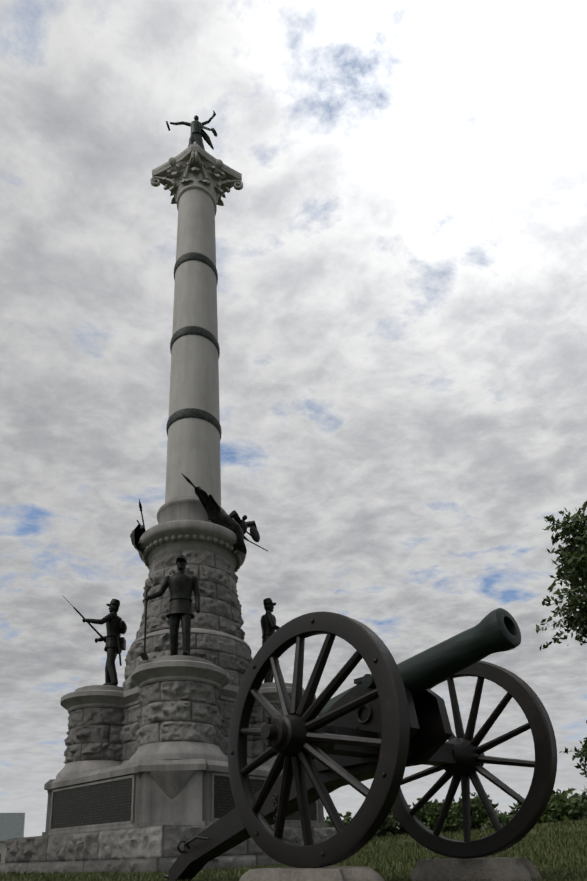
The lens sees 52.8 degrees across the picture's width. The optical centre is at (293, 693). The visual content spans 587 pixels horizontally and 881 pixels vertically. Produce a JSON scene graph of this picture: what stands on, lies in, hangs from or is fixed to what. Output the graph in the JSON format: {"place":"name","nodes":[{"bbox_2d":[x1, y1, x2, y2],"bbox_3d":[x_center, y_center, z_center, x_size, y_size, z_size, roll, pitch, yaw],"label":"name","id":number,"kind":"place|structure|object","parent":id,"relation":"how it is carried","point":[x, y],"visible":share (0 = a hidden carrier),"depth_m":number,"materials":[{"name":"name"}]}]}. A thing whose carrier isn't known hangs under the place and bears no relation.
{"place":"outdoors","nodes":[
{"label":"outdoors","id":0,"kind":"place"},
{"bbox_2d":[165,184,220,505],"bbox_3d":[-2.932,-10.361,17.622,1.520,11.220,1.520,-1,-15,-4],"label":"monument shaft","id":1,"kind":"object","parent":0,"point":[193,449],"visible":0.88,"depth_m":16.81,"materials":[{"name":"grey stone"}]},
{"bbox_2d":[166,252,221,439],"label":"monument laurel bands","id":2,"kind":"object","parent":1,"relation":"attached to","point":[193,412],"visible":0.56,"depth_m":16.93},
{"bbox_2d":[150,142,242,205],"bbox_3d":[-3.150,-16.600,19.295,3.014,1.706,1.746,-1,-15,-4],"label":"monument capital","id":3,"kind":"object","parent":1,"relation":"on","point":[195,163],"visible":0.73,"depth_m":18.94,"materials":[{"name":"grey stone"}]},
{"bbox_2d":[166,110,216,149],"bbox_3d":[-3.318,-18.244,19.374,1.702,1.956,0.451,-3,-15,2],"label":"victory statue","id":4,"kind":"object","parent":3,"relation":"on","point":[198,133],"visible":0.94,"depth_m":19.31,"materials":[{"name":"brown metal"}]},
{"bbox_2d":[0,0,586,836],"label":"sky","id":5,"kind":"structure","parent":0,"point":[401,250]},
{"bbox_2d":[0,817,586,880],"bbox_3d":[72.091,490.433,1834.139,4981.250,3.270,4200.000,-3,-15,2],"label":"ground","id":6,"kind":"structure","parent":0,"point":[577,828],"depth_m":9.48,"materials":[{"name":"green plant"}]},
{"bbox_2d":[0,813,24,862],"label":"building","id":7,"kind":"structure","parent":6,"relation":"on","point":[11,825],"depth_m":64.25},
{"bbox_2d":[0,825,336,874],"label":"monument steps","id":8,"kind":"structure","parent":6,"relation":"on","point":[143,849],"depth_m":10.92,"materials":[{"name":"grey stone"}]},
{"bbox_2d":[42,759,326,835],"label":"monument plinth","id":9,"kind":"structure","parent":8,"relation":"on","point":[142,793],"depth_m":11.43,"materials":[{"name":"grey stone"}]},
{"bbox_2d":[56,655,315,778],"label":"monument tier trim","id":10,"kind":"structure","parent":9,"relation":"on","point":[179,667],"depth_m":12.29,"materials":[{"name":"grey stone"}]},
{"bbox_2d":[64,707,124,763],"bbox_3d":[-4.645,1.132,14.403,1.847,1.260,1.867,-1,-15,-4],"label":"monument drum","id":11,"kind":"object","parent":10,"relation":"on","point":[93,733],"visible":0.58,"depth_m":13.69,"materials":[{"name":"stone"}]},
{"bbox_2d":[62,555,279,685],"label":"soldier statues","id":12,"kind":"object","parent":10,"relation":"on","point":[181,586],"visible":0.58,"depth_m":13.06,"materials":[{"name":"brown metal"}]},
{"bbox_2d":[136,680,222,746],"bbox_3d":[-2.387,0.547,12.517,1.815,1.260,1.858,-1,-15,-4],"label":"monument drum","id":13,"kind":"object","parent":10,"relation":"on","point":[178,710],"visible":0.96,"depth_m":11.85,"materials":[{"name":"stone"}]},
{"bbox_2d":[119,699,252,760],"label":"monument walls","id":14,"kind":"structure","parent":10,"relation":"on","point":[130,728],"depth_m":13.62,"materials":[{"name":"stone"}]},
{"bbox_2d":[122,633,252,691],"bbox_3d":[-2.587,-0.428,14.979,3.398,1.210,3.407,-1,-15,-4],"label":"monument cone","id":15,"kind":"object","parent":10,"relation":"on","point":[233,658],"visible":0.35,"depth_m":13.78,"materials":[{"name":"stone"}]},
{"bbox_2d":[131,495,251,653],"bbox_3d":[-2.674,-2.981,15.643,3.060,4.110,3.060,-1,-15,-4],"label":"monument ring and base","id":16,"kind":"object","parent":15,"relation":"on","point":[184,522],"visible":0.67,"depth_m":14.84,"materials":[{"name":"grey stone"}]},
{"bbox_2d":[135,549,244,640],"bbox_3d":[-2.648,-2.255,15.459,2.753,2.210,2.710,-1,-15,-4],"label":"monument cone","id":17,"kind":"object","parent":16,"relation":"attached to","point":[220,604],"visible":0.6,"depth_m":14.57,"materials":[{"name":"stone"}]},
{"bbox_2d":[130,473,267,553],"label":"bronze trophies","id":18,"kind":"object","parent":16,"relation":"attached to","point":[236,524],"visible":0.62,"depth_m":15.20,"materials":[{"name":"black metal"}]},
{"bbox_2d":[250,704,282,757],"bbox_3d":[-0.454,1.063,14.694,1.828,1.260,1.857,-1,-15,-4],"label":"monument drum","id":19,"kind":"object","parent":10,"relation":"on","point":[260,714],"visible":0.04,"depth_m":14.01,"materials":[{"name":"grey stone"}]},
{"bbox_2d":[239,866,384,880],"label":"stone slab","id":20,"kind":"structure","parent":6,"relation":"on","point":[347,873],"depth_m":2.95,"materials":[{"name":"stone"}]},
{"bbox_2d":[324,812,353,826],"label":"bush","id":21,"kind":"object","parent":6,"relation":"on","point":[346,820],"visible":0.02,"depth_m":92.26,"materials":[{"name":"green plant"}]},
{"bbox_2d":[163,611,556,880],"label":"cannon carriage","id":22,"kind":"object","parent":6,"relation":"on","point":[386,730],"visible":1,"depth_m":3.75,"materials":[{"name":"paint"}]},
{"bbox_2d":[318,608,520,716],"bbox_3d":[0.680,-0.060,3.933,0.520,0.518,1.738,11,-20,-40],"label":"cannon barrel","id":23,"kind":"object","parent":22,"relation":"on","point":[495,631],"visible":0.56,"depth_m":3.51,"materials":[{"name":"green metal"}]},
{"bbox_2d":[372,804,421,839],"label":"bush","id":24,"kind":"object","parent":6,"relation":"on","point":[390,825],"visible":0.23,"depth_m":104.68,"materials":[{"name":"green plant"}]},
{"bbox_2d":[413,798,471,833],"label":"bush","id":25,"kind":"object","parent":6,"relation":"on","point":[428,813],"visible":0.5,"depth_m":106.28,"materials":[{"name":"green plant"}]},
{"bbox_2d":[450,792,500,830],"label":"bush","id":26,"kind":"object","parent":6,"relation":"on","point":[478,814],"visible":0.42,"depth_m":120.09,"materials":[{"name":"green plant"}]},
{"bbox_2d":[410,857,541,880],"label":"stone slab","id":27,"kind":"structure","parent":6,"relation":"on","point":[491,869],"depth_m":3.93,"materials":[{"name":"stone"}]},
{"bbox_2d":[480,811,512,829],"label":"bush","id":28,"kind":"object","parent":6,"relation":"on","point":[501,817],"visible":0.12,"depth_m":95.36,"materials":[{"name":"green plant"}]},
{"bbox_2d":[505,788,586,824],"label":"bush","id":29,"kind":"object","parent":6,"relation":"on","point":[559,807],"visible":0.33,"depth_m":78.83,"materials":[{"name":"green plant"}]},
{"bbox_2d":[533,501,586,649],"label":"tree","id":30,"kind":"object","parent":6,"relation":"on","point":[573,557],"visible":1,"depth_m":20.34,"materials":[{"name":"green plant"}]},
{"bbox_2d":[551,790,586,820],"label":"tree","id":31,"kind":"object","parent":6,"relation":"on","point":[583,795],"depth_m":86.59,"materials":[{"name":"green plant"}]},
{"bbox_2d":[559,720,586,792],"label":"tree","id":32,"kind":"object","parent":6,"relation":"on","point":[581,754],"visible":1,"depth_m":30.42,"materials":[{"name":"green plant"}]}
]}

